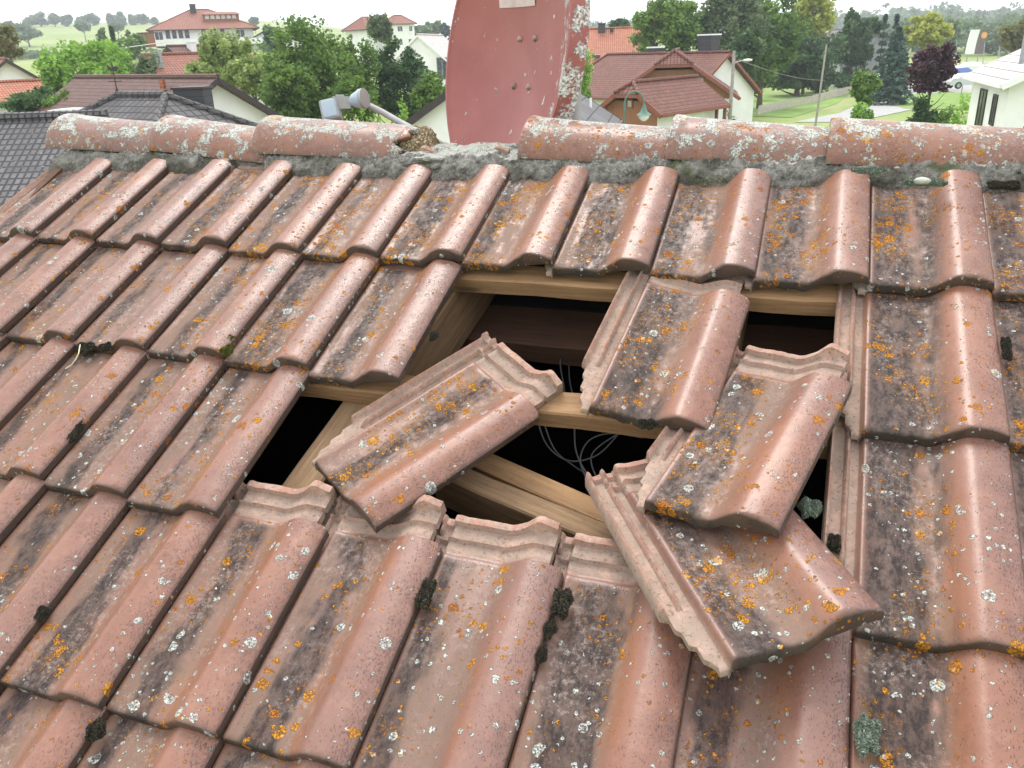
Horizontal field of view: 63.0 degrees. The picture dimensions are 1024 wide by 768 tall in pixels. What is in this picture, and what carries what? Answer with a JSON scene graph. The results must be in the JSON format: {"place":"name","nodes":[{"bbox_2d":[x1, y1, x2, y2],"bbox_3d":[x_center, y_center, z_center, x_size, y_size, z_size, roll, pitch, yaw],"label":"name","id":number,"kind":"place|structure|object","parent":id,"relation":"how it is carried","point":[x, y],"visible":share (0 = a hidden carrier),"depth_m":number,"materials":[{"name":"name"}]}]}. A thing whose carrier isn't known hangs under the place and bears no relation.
{"place":"outdoors","nodes":[
{"label":"outdoors","id":0,"kind":"place"},
{"bbox_2d":[13,20,1009,126],"bbox_3d":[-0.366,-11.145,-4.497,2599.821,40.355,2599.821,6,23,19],"label":"ground","id":1,"kind":"structure","parent":0,"point":[53,35],"depth_m":307.89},
{"bbox_2d":[0,23,25,61],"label":"leafy tree","id":2,"kind":"object","parent":1,"relation":"on","point":[9,41],"visible":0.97,"depth_m":88.05,"materials":[{"name":"green plant"}]},
{"bbox_2d":[0,78,43,112],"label":"house","id":3,"kind":"structure","parent":1,"relation":"on","point":[13,86],"depth_m":67.67,"materials":[{"name":"tile"}]},
{"bbox_2d":[0,85,54,111],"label":"leafy tree","id":4,"kind":"object","parent":1,"relation":"on","point":[27,101],"visible":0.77,"depth_m":49.15,"materials":[{"name":"green plant"}]},
{"bbox_2d":[35,43,73,104],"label":"leafy tree","id":5,"kind":"object","parent":1,"relation":"on","point":[48,77],"visible":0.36,"depth_m":62.90,"materials":[{"name":"green plant"}]},
{"bbox_2d":[0,109,109,206],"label":"grey roof house","id":6,"kind":"structure","parent":1,"relation":"on","point":[26,155],"depth_m":20.35,"materials":[{"name":"tile"}]},
{"bbox_2d":[31,37,135,89],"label":"leafy tree","id":7,"kind":"object","parent":1,"relation":"on","point":[89,54],"visible":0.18,"depth_m":64.56,"materials":[{"name":"green plant"}]},
{"bbox_2d":[91,40,137,73],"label":"leafy tree","id":8,"kind":"object","parent":1,"relation":"on","point":[125,69],"visible":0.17,"depth_m":61.28,"materials":[{"name":"green plant"}]},
{"bbox_2d":[32,74,281,122],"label":"brown roof house","id":9,"kind":"structure","parent":1,"relation":"on","point":[85,90],"depth_m":42.55,"materials":[{"name":"tile"}]},
{"bbox_2d":[80,88,257,126],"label":"hipped roof house","id":10,"kind":"structure","parent":1,"relation":"on","point":[154,105],"depth_m":27.49,"materials":[{"name":"tile"}]},
{"bbox_2d":[170,85,213,107],"bbox_3d":[-10.837,-9.050,28.790,1.120,2.270,1.020,-2,22,0],"label":"slate chimney","id":11,"kind":"object","parent":10,"relation":"on","point":[202,95],"visible":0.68,"depth_m":28.06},
{"bbox_2d":[146,4,262,47],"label":"hillside villa","id":12,"kind":"object","parent":1,"relation":"on","point":[191,23],"visible":0.68,"depth_m":168.31,"materials":[{"name":"white paint"}]},
{"bbox_2d":[137,50,274,109],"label":"orange roof house","id":13,"kind":"structure","parent":1,"relation":"on","point":[174,62],"depth_m":66.29,"materials":[{"name":"tile"}]},
{"bbox_2d":[196,25,252,89],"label":"birch tree","id":14,"kind":"object","parent":1,"relation":"on","point":[217,51],"visible":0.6,"depth_m":57.60,"materials":[{"name":"green plant"}]},
{"bbox_2d":[218,49,272,100],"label":"leafy tree","id":15,"kind":"object","parent":1,"relation":"on","point":[244,73],"visible":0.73,"depth_m":54.76,"materials":[{"name":"green plant"}]},
{"bbox_2d":[259,55,319,117],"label":"leafy tree","id":16,"kind":"object","parent":1,"relation":"on","point":[282,77],"visible":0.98,"depth_m":48.91,"materials":[{"name":"green plant"}]},
{"bbox_2d":[256,13,351,120],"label":"leafy tree","id":17,"kind":"object","parent":1,"relation":"on","point":[320,59],"visible":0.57,"depth_m":51.27,"materials":[{"name":"green plant"}]},
{"bbox_2d":[312,31,381,121],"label":"leafy tree","id":18,"kind":"object","parent":1,"relation":"on","point":[352,63],"visible":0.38,"depth_m":54.83,"materials":[{"name":"green plant"}]},
{"bbox_2d":[331,72,379,120],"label":"leafy tree","id":19,"kind":"object","parent":1,"relation":"on","point":[348,85],"visible":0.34,"depth_m":44.41,"materials":[{"name":"green plant"}]},
{"bbox_2d":[341,16,382,63],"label":"hilltop mansion","id":20,"kind":"structure","parent":1,"relation":"on","point":[356,29],"depth_m":209.60,"materials":[{"name":"white paint"}]},
{"bbox_2d":[365,11,393,48],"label":"birch tree","id":21,"kind":"object","parent":1,"relation":"on","point":[378,28],"visible":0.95,"depth_m":94.85,"materials":[{"name":"green plant"}]},
{"bbox_2d":[382,15,416,56],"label":"hilltop annex","id":22,"kind":"object","parent":1,"relation":"on","point":[403,27],"visible":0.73,"depth_m":204.84,"materials":[{"name":"white paint"}]},
{"bbox_2d":[370,35,429,123],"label":"leafy tree","id":23,"kind":"object","parent":1,"relation":"on","point":[404,75],"visible":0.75,"depth_m":58.94,"materials":[{"name":"green plant"}]},
{"bbox_2d":[394,33,448,92],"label":"pale roof house","id":24,"kind":"structure","parent":1,"relation":"on","point":[431,49],"depth_m":118.82,"materials":[{"name":"white paint"}]},
{"bbox_2d":[408,70,444,110],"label":"leafy tree","id":25,"kind":"object","parent":1,"relation":"on","point":[429,89],"visible":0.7,"depth_m":51.06,"materials":[{"name":"green plant"}]},
{"bbox_2d":[405,92,622,143],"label":"white neighbour house","id":26,"kind":"structure","parent":1,"relation":"on","point":[432,115],"depth_m":29.37,"materials":[{"name":"paint"}]},
{"bbox_2d":[12,141,1023,539],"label":"roof carcass","id":27,"kind":"object","parent":1,"relation":"on","point":[534,317],"visible":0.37,"depth_m":1.85,"materials":[{"name":"brown wood"}]},
{"bbox_2d":[0,225,47,275],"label":"roof tile","id":28,"kind":"object","parent":27,"relation":"on","point":[16,248],"visible":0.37,"depth_m":2.13,"materials":[{"name":"ceramic"}]},
{"bbox_2d":[0,453,66,542],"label":"roof tile","id":29,"kind":"object","parent":27,"relation":"on","point":[21,495],"visible":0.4,"depth_m":1.52,"materials":[{"name":"ceramic"}]},
{"bbox_2d":[0,321,92,429],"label":"roof tile","id":30,"kind":"object","parent":27,"relation":"on","point":[28,372],"visible":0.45,"depth_m":1.78,"materials":[{"name":"ceramic"}]},
{"bbox_2d":[0,229,105,335],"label":"roof tile","id":31,"kind":"object","parent":27,"relation":"on","point":[33,276],"visible":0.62,"depth_m":2.03,"materials":[{"name":"ceramic"}]},
{"bbox_2d":[0,687,109,767],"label":"roof tile","id":32,"kind":"object","parent":27,"relation":"on","point":[37,731],"visible":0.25,"depth_m":1.20,"materials":[{"name":"ceramic"}]},
{"bbox_2d":[0,153,111,241],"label":"roof tile","id":33,"kind":"object","parent":27,"relation":"on","point":[35,214],"visible":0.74,"depth_m":2.29,"materials":[{"name":"ceramic"}]},
{"bbox_2d":[0,491,129,680],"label":"roof tile","id":34,"kind":"object","parent":27,"relation":"on","point":[51,543],"visible":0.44,"depth_m":1.43,"materials":[{"name":"ceramic"}]},
{"bbox_2d":[0,346,149,480],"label":"roof tile","id":35,"kind":"object","parent":27,"relation":"on","point":[49,415],"visible":0.6,"depth_m":1.68,"materials":[{"name":"ceramic"}]},
{"bbox_2d":[6,236,161,345],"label":"roof tile","id":36,"kind":"object","parent":27,"relation":"on","point":[76,301],"visible":0.67,"depth_m":1.94,"materials":[{"name":"ceramic"}]},
{"bbox_2d":[45,113,158,152],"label":"ridge tile","id":37,"kind":"object","parent":27,"relation":"on","point":[76,131],"visible":0.77,"depth_m":2.41,"materials":[{"name":"ceramic"}]},
{"bbox_2d":[37,158,168,244],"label":"roof tile","id":38,"kind":"object","parent":27,"relation":"on","point":[95,211],"visible":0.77,"depth_m":2.21,"materials":[{"name":"ceramic"}]},
{"bbox_2d":[0,507,226,710],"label":"roof tile","id":39,"kind":"object","parent":27,"relation":"on","point":[89,639],"visible":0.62,"depth_m":1.32,"materials":[{"name":"ceramic"}]},
{"bbox_2d":[44,354,225,498],"bbox_3d":[-0.738,0.043,1.658,0.250,0.075,0.425,6,46,19],"label":"roof tile","id":40,"kind":"object","parent":27,"relation":"on","point":[123,441],"visible":0.72,"depth_m":1.60,"materials":[{"name":"ceramic"}]},
{"bbox_2d":[75,714,223,767],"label":"roof tile","id":41,"kind":"object","parent":27,"relation":"on","point":[125,743],"visible":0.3,"depth_m":1.17,"materials":[{"name":"ceramic"}]},
{"bbox_2d":[74,244,228,353],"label":"roof tile","id":42,"kind":"object","parent":27,"relation":"on","point":[149,302],"visible":0.68,"depth_m":1.88,"materials":[{"name":"ceramic"}]},
{"bbox_2d":[96,158,232,249],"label":"roof tile","id":43,"kind":"object","parent":27,"relation":"on","point":[160,210],"visible":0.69,"depth_m":2.15,"materials":[{"name":"ceramic"}]},
{"bbox_2d":[148,115,267,162],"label":"ridge tile","id":44,"kind":"object","parent":27,"relation":"on","point":[181,134],"visible":0.73,"depth_m":2.31,"materials":[{"name":"ceramic"}]},
{"bbox_2d":[127,365,309,517],"bbox_3d":[-0.549,0.064,1.589,0.251,0.072,0.425,6,46,19],"label":"roof tile","id":45,"kind":"object","parent":27,"relation":"on","point":[208,457],"visible":0.73,"depth_m":1.53,"materials":[{"name":"ceramic"}]},
{"bbox_2d":[106,480,336,739],"bbox_3d":[-0.457,0.327,1.322,0.250,0.072,0.425,6,46,19],"label":"roof tile","id":46,"kind":"object","parent":27,"relation":"on","point":[196,662],"visible":0.89,"depth_m":1.28,"materials":[{"name":"ceramic"}]},
{"bbox_2d":[147,233,302,362],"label":"roof tile","id":47,"kind":"object","parent":27,"relation":"on","point":[233,295],"visible":0.71,"depth_m":1.81,"materials":[{"name":"ceramic"}]},
{"bbox_2d":[160,160,292,253],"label":"roof tile","id":48,"kind":"object","parent":27,"relation":"on","point":[229,207],"visible":0.74,"depth_m":2.09,"materials":[{"name":"ceramic"}]},
{"bbox_2d":[211,743,331,767],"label":"roof tile","id":49,"kind":"object","parent":27,"relation":"on","point":[230,756],"visible":0.19,"depth_m":1.14,"materials":[{"name":"ceramic"}]},
{"bbox_2d":[227,163,361,258],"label":"roof tile","id":50,"kind":"object","parent":27,"relation":"on","point":[294,213],"visible":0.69,"depth_m":2.02,"materials":[{"name":"ceramic"}]},
{"bbox_2d":[224,253,380,373],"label":"roof tile","id":51,"kind":"object","parent":27,"relation":"on","point":[298,320],"visible":0.68,"depth_m":1.74,"materials":[{"name":"ceramic"}]},
{"bbox_2d":[220,495,446,767],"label":"roof tile","id":52,"kind":"object","parent":27,"relation":"on","point":[316,687],"visible":0.79,"depth_m":1.22,"materials":[{"name":"ceramic"}]},
{"bbox_2d":[251,115,418,158],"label":"ridge tile","id":53,"kind":"object","parent":27,"relation":"on","point":[275,134],"visible":0.91,"depth_m":2.17,"materials":[{"name":"ceramic"}]},
{"bbox_2d":[397,126,439,152],"bbox_3d":[-0.240,-0.607,2.182,0.102,0.132,0.154,6,23,19],"label":"insect nest","id":54,"kind":"object","parent":53,"relation":"on","point":[426,135],"visible":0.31,"depth_m":2.13,"materials":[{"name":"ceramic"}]},
{"bbox_2d":[301,145,434,262],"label":"roof tile","id":55,"kind":"object","parent":27,"relation":"on","point":[368,215],"visible":0.68,"depth_m":1.96,"materials":[{"name":"ceramic"}]},
{"bbox_2d":[399,151,445,169],"bbox_3d":[-0.216,-0.554,2.095,0.170,0.057,0.090,6,23,19],"label":"mortar lump","id":56,"kind":"object","parent":55,"relation":"on","point":[430,161],"visible":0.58,"depth_m":2.06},
{"bbox_2d":[308,260,461,387],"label":"roof tile","id":57,"kind":"object","parent":27,"relation":"on","point":[381,332],"visible":0.72,"depth_m":1.68,"materials":[{"name":"ceramic"}]},
{"bbox_2d":[312,331,562,532],"bbox_3d":[-0.135,0.066,1.495,0.425,0.075,0.250,-33,53,-24],"label":"roof tile","id":58,"kind":"object","parent":27,"relation":"on","point":[382,462],"visible":1,"depth_m":1.48,"materials":[{"name":"ceramic"}]},
{"bbox_2d":[378,145,509,266],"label":"roof tile","id":59,"kind":"object","parent":27,"relation":"on","point":[444,220],"visible":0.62,"depth_m":1.89,"materials":[{"name":"ceramic"}]},
{"bbox_2d":[319,0,589,145],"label":"satellite dish","id":60,"kind":"object","parent":27,"relation":"on","point":[512,66],"visible":0.91,"depth_m":2.44,"materials":[{"name":"red paint"}]},
{"bbox_2d":[352,514,563,767],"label":"roof tile","id":61,"kind":"object","parent":27,"relation":"on","point":[457,689],"visible":0.84,"depth_m":1.17,"materials":[{"name":"ceramic"}]},
{"bbox_2d":[456,165,588,273],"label":"roof tile","id":62,"kind":"object","parent":27,"relation":"on","point":[527,222],"visible":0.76,"depth_m":1.82,"materials":[{"name":"ceramic"}]},
{"bbox_2d":[517,115,670,161],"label":"ridge tile","id":63,"kind":"object","parent":27,"relation":"on","point":[541,137],"visible":0.88,"depth_m":1.95,"materials":[{"name":"ceramic"}]},
{"bbox_2d":[507,532,691,767],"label":"roof tile","id":64,"kind":"object","parent":27,"relation":"on","point":[608,688],"visible":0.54,"depth_m":1.11,"materials":[{"name":"ceramic"}]},
{"bbox_2d":[550,587,574,621],"bbox_3d":[0.070,0.312,1.186,0.035,0.030,0.052,6,49,19],"label":"moss clump","id":65,"kind":"object","parent":64,"relation":"on","point":[564,600],"visible":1,"depth_m":1.18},
{"bbox_2d":[545,166,678,278],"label":"roof tile","id":66,"kind":"object","parent":27,"relation":"on","point":[615,226],"visible":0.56,"depth_m":1.76,"materials":[{"name":"ceramic"}]},
{"bbox_2d":[580,259,750,431],"bbox_3d":[0.281,-0.089,1.523,0.250,0.072,0.425,16,48,16],"label":"roof tile","id":67,"kind":"object","parent":27,"relation":"on","point":[661,352],"visible":0.91,"depth_m":1.49,"materials":[{"name":"ceramic"}]},
{"bbox_2d":[640,168,771,283],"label":"roof tile","id":68,"kind":"object","parent":27,"relation":"on","point":[710,231],"visible":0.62,"depth_m":1.70,"materials":[{"name":"ceramic"}]},
{"bbox_2d":[585,459,883,677],"bbox_3d":[0.288,0.216,1.193,0.250,0.072,0.425,-11,29,-9],"label":"roof tile","id":69,"kind":"object","parent":27,"relation":"on","point":[723,601],"visible":0.75,"depth_m":1.10,"materials":[{"name":"ceramic"}]},
{"bbox_2d":[636,343,851,538],"bbox_3d":[0.371,0.064,1.326,0.250,0.071,0.425,13,41,33],"label":"roof tile","id":70,"kind":"object","parent":69,"relation":"on","point":[748,459],"visible":0.84,"depth_m":1.28,"materials":[{"name":"ceramic"}]},
{"bbox_2d":[665,114,829,162],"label":"ridge tile","id":71,"kind":"object","parent":27,"relation":"on","point":[696,138],"visible":0.83,"depth_m":1.84,"materials":[{"name":"ceramic"}]},
{"bbox_2d":[673,629,851,767],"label":"roof tile","id":72,"kind":"object","parent":27,"relation":"on","point":[792,711],"visible":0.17,"depth_m":1.04,"materials":[{"name":"ceramic"}]},
{"bbox_2d":[743,169,869,291],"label":"roof tile","id":73,"kind":"object","parent":27,"relation":"on","point":[815,236],"visible":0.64,"depth_m":1.63,"materials":[{"name":"ceramic"}]},
{"bbox_2d":[833,283,1010,446],"bbox_3d":[0.682,-0.071,1.420,0.250,0.072,0.425,6,46,19],"label":"roof tile","id":74,"kind":"object","parent":27,"relation":"on","point":[925,371],"visible":0.76,"depth_m":1.37,"materials":[{"name":"ceramic"}]},
{"bbox_2d":[821,416,1023,658],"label":"roof tile","id":75,"kind":"object","parent":27,"relation":"on","point":[928,556],"visible":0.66,"depth_m":1.17,"materials":[{"name":"ceramic"}]},
{"bbox_2d":[852,170,994,297],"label":"roof tile","id":76,"kind":"object","parent":27,"relation":"on","point":[930,240],"visible":0.59,"depth_m":1.57,"materials":[{"name":"ceramic"}]},
{"bbox_2d":[825,116,1023,166],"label":"ridge tile","id":77,"kind":"object","parent":27,"relation":"on","point":[855,141],"visible":0.98,"depth_m":1.72,"materials":[{"name":"ceramic"}]},
{"bbox_2d":[848,637,1023,767],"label":"roof tile","id":78,"kind":"object","parent":27,"relation":"on","point":[961,709],"visible":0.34,"depth_m":1.01,"materials":[{"name":"ceramic"}]},
{"bbox_2d":[852,712,881,758],"bbox_3d":[0.423,0.420,0.996,0.035,0.030,0.057,6,49,19],"label":"moss clump","id":79,"kind":"object","parent":78,"relation":"on","point":[866,731],"visible":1,"depth_m":0.99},
{"bbox_2d":[983,190,1023,301],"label":"roof tile","id":80,"kind":"object","parent":27,"relation":"on","point":[1004,212],"visible":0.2,"depth_m":1.54,"materials":[{"name":"ceramic"}]},
{"bbox_2d":[993,301,1023,452],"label":"roof tile","id":81,"kind":"object","parent":27,"relation":"on","point":[1009,318],"visible":0.23,"depth_m":1.35,"materials":[{"name":"ceramic"}]},
{"bbox_2d":[1010,451,1023,564],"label":"roof tile","id":82,"kind":"object","parent":27,"relation":"on","point":[1017,461],"visible":0.07,"depth_m":1.21,"materials":[{"name":"ceramic"}]},
{"bbox_2d":[587,23,642,64],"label":"orange farm house","id":83,"kind":"structure","parent":1,"relation":"on","point":[603,40],"depth_m":108.08,"materials":[{"name":"tile"}]},
{"bbox_2d":[600,74,730,126],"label":"garage with wood gable","id":84,"kind":"structure","parent":1,"relation":"on","point":[667,99],"depth_m":47.56,"materials":[{"name":"white paint"}]},
{"bbox_2d":[627,0,705,51],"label":"leafy tree","id":85,"kind":"object","parent":1,"relation":"on","point":[671,24],"visible":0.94,"depth_m":89.08,"materials":[{"name":"green plant"}]},
{"bbox_2d":[585,34,762,120],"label":"chalet house","id":86,"kind":"structure","parent":1,"relation":"on","point":[709,61],"depth_m":71.40,"materials":[{"name":"tile"}]},
{"bbox_2d":[695,0,775,50],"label":"leafy tree","id":87,"kind":"object","parent":1,"relation":"on","point":[739,19],"visible":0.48,"depth_m":90.66,"materials":[{"name":"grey plant"}]},
{"bbox_2d":[720,28,766,83],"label":"leafy tree","id":88,"kind":"object","parent":1,"relation":"on","point":[746,45],"visible":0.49,"depth_m":85.14,"materials":[{"name":"green plant"}]},
{"bbox_2d":[752,93,847,117],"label":"front garden","id":89,"kind":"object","parent":1,"relation":"on","point":[791,111],"visible":0.61,"depth_m":106.12,"materials":[{"name":"plant"}]},
{"bbox_2d":[726,0,815,108],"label":"leafy tree","id":90,"kind":"object","parent":89,"relation":"on","point":[784,38],"visible":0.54,"depth_m":97.71,"materials":[{"name":"green plant"}]},
{"bbox_2d":[769,31,849,95],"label":"leafy tree","id":91,"kind":"object","parent":89,"relation":"on","point":[807,64],"visible":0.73,"depth_m":119.82,"materials":[{"name":"green plant"}]},
{"bbox_2d":[758,86,851,114],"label":"picket fence","id":92,"kind":"object","parent":1,"relation":"on","point":[829,95],"visible":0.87,"depth_m":105.16,"materials":[{"name":"grey wood"}]},
{"bbox_2d":[590,1,1023,32],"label":"hill forest","id":93,"kind":"object","parent":1,"relation":"on","point":[957,11],"visible":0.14,"depth_m":721.38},
{"bbox_2d":[790,0,837,93],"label":"leafy tree","id":94,"kind":"object","parent":1,"relation":"on","point":[822,17],"visible":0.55,"depth_m":122.28,"materials":[{"name":"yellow plant"}]},
{"bbox_2d":[832,7,874,86],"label":"tree","id":95,"kind":"object","parent":1,"relation":"on","point":[857,30],"visible":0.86,"depth_m":128.56,"materials":[{"name":"green plant"}]},
{"bbox_2d":[847,70,882,106],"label":"leafy tree","id":96,"kind":"object","parent":1,"relation":"on","point":[865,84],"visible":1,"depth_m":64.35,"materials":[{"name":"green plant"}]},
{"bbox_2d":[871,26,917,105],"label":"spruce tree","id":97,"kind":"object","parent":1,"relation":"on","point":[893,77],"visible":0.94,"depth_m":100.72,"materials":[{"name":"green plant"}]},
{"bbox_2d":[903,95,945,122],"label":"clipped hedge","id":98,"kind":"object","parent":1,"relation":"on","point":[921,107],"visible":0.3,"depth_m":51.59,"materials":[{"name":"green plant"}]},
{"bbox_2d":[902,11,954,52],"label":"leafy tree","id":99,"kind":"object","parent":1,"relation":"on","point":[928,28],"visible":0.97,"depth_m":124.07,"materials":[{"name":"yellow plant"}]},
{"bbox_2d":[904,42,960,113],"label":"plum tree","id":100,"kind":"object","parent":1,"relation":"on","point":[930,70],"visible":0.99,"depth_m":51.97,"materials":[{"name":"purple plant"}]},
{"bbox_2d":[881,12,1023,54],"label":"wood","id":101,"kind":"object","parent":1,"relation":"on","point":[966,26],"visible":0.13,"depth_m":284.77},
{"bbox_2d":[962,49,1023,127],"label":"white bungalow","id":102,"kind":"object","parent":1,"relation":"on","point":[997,97],"visible":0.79,"depth_m":35.63,"materials":[{"name":"paint"}]},
{"bbox_2d":[991,19,1023,54],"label":"leafy tree","id":103,"kind":"object","parent":1,"relation":"on","point":[1011,38],"visible":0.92,"depth_m":119.96,"materials":[{"name":"green plant"}]},
{"bbox_2d":[0,0,1023,38],"label":"sky","id":104,"kind":"structure","parent":0,"point":[336,13],"materials":[{"name":"white"}]},
{"bbox_2d":[796,62,989,121],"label":"road","id":105,"kind":"structure","parent":0,"point":[884,109],"depth_m":93.21,"materials":[{"name":"asphalt"}]},
{"bbox_2d":[886,92,971,109],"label":"lawn","id":106,"kind":"structure","parent":0,"point":[947,99],"depth_m":106.12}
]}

